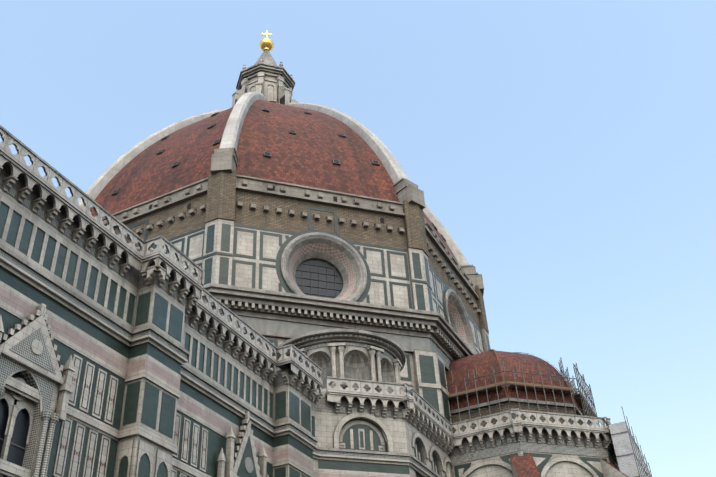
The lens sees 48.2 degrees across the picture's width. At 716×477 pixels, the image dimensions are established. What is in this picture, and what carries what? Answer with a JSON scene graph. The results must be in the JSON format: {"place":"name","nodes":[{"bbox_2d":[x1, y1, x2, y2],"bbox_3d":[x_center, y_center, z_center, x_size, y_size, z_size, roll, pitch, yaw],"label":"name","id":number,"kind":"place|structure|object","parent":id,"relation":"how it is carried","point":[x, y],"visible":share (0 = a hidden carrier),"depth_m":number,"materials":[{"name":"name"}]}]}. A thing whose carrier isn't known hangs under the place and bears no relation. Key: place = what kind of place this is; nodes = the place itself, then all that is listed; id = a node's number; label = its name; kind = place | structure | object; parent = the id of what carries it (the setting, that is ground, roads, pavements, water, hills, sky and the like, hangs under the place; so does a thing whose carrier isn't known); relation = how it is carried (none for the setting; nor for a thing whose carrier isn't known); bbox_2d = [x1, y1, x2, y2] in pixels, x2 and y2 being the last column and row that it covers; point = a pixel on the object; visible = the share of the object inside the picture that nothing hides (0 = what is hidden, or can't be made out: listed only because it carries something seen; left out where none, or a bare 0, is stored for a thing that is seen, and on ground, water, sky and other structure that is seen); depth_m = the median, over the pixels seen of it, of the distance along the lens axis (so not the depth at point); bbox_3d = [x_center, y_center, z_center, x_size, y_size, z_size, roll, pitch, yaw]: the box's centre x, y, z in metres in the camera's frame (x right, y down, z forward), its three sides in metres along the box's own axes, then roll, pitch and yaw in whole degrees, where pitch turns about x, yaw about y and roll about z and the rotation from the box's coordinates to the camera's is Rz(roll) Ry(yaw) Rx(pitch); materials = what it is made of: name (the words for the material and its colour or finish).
{"place":"outdoors","nodes":[
{"label":"outdoors","id":0,"kind":"place"},
{"bbox_2d":[0,0,715,476],"label":"sky","id":1,"kind":"structure","parent":0,"point":[566,149],"materials":[{"name":"blue"}]},
{"label":"ground","id":2,"kind":"structure","parent":0,"visible":0},
{"bbox_2d":[0,189,319,476],"bbox_3d":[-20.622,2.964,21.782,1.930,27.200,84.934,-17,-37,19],"label":"aisle wall","id":3,"kind":"structure","parent":2,"relation":"on","point":[106,371],"depth_m":41.46,"materials":[{"name":"white stone"}]},
{"bbox_2d":[0,125,617,463],"bbox_3d":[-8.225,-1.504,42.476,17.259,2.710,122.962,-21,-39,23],"label":"gallery","id":4,"kind":"object","parent":3,"relation":"on","point":[33,190],"visible":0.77,"depth_m":53.93,"materials":[{"name":"stone"}]},
{"bbox_2d":[102,171,490,476],"bbox_3d":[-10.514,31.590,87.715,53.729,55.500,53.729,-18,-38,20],"label":"drum","id":5,"kind":"object","parent":2,"relation":"on","point":[278,262],"visible":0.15,"depth_m":79.86,"materials":[{"name":"stone"}]},
{"bbox_2d":[90,100,458,263],"bbox_3d":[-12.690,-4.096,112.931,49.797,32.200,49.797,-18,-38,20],"label":"dome tiles","id":6,"kind":"object","parent":5,"relation":"on","point":[294,145],"visible":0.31,"depth_m":90.68,"materials":[{"name":"red tile"}]},
{"bbox_2d":[231,31,297,107],"bbox_3d":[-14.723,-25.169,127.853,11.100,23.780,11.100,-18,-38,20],"label":"lantern","id":7,"kind":"object","parent":6,"relation":"on","point":[267,77],"visible":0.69,"depth_m":123.58,"materials":[{"name":"white stone"}]},
{"bbox_2d":[78,92,483,293],"bbox_3d":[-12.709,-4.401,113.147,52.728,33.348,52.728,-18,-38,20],"label":"dome ribs","id":8,"kind":"object","parent":5,"relation":"on","point":[224,157],"visible":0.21,"depth_m":96.30,"materials":[{"name":"stone"}]},
{"bbox_2d":[317,412,618,476],"bbox_3d":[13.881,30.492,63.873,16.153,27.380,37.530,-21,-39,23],"label":"walls","id":9,"kind":"structure","parent":2,"relation":"on","point":[357,444],"depth_m":62.47,"materials":[{"name":"white stone"}]},
{"bbox_2d":[468,461,592,476],"bbox_3d":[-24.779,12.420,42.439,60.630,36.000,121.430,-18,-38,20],"label":"arches","id":10,"kind":"structure","parent":2,"relation":"on","point":[564,469],"depth_m":68.89,"materials":[{"name":"white stone"}]},
{"bbox_2d":[271,329,405,396],"bbox_3d":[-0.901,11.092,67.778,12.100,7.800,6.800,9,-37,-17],"label":"exedra","id":11,"kind":"object","parent":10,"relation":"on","point":[357,354],"visible":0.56,"depth_m":66.28,"materials":[{"name":"stone"}]},
{"bbox_2d":[446,349,590,433],"bbox_3d":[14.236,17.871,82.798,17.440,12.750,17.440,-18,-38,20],"label":"small dome","id":12,"kind":"structure","parent":10,"relation":"on","point":[464,366],"depth_m":76.00,"materials":[{"name":"red tile"}]},
{"bbox_2d":[445,357,599,429],"bbox_3d":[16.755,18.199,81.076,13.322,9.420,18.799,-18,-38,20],"label":"scaffolding","id":13,"kind":"object","parent":12,"relation":"on","point":[583,403],"visible":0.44,"depth_m":75.22,"materials":[{"name":"grey metal"}]},
{"bbox_2d":[509,452,628,476],"bbox_3d":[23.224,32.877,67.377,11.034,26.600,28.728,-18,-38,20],"label":"tribune buttresses","id":14,"kind":"structure","parent":2,"relation":"on","point":[524,466],"depth_m":67.52,"materials":[{"name":"tile"}]},
{"bbox_2d":[609,406,651,476],"bbox_3d":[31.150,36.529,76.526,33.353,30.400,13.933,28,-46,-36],"label":"scaffold sheeting","id":15,"kind":"object","parent":2,"relation":"on","point":[630,460],"visible":1,"depth_m":70.31,"materials":[{"name":"plastic"}]}
]}

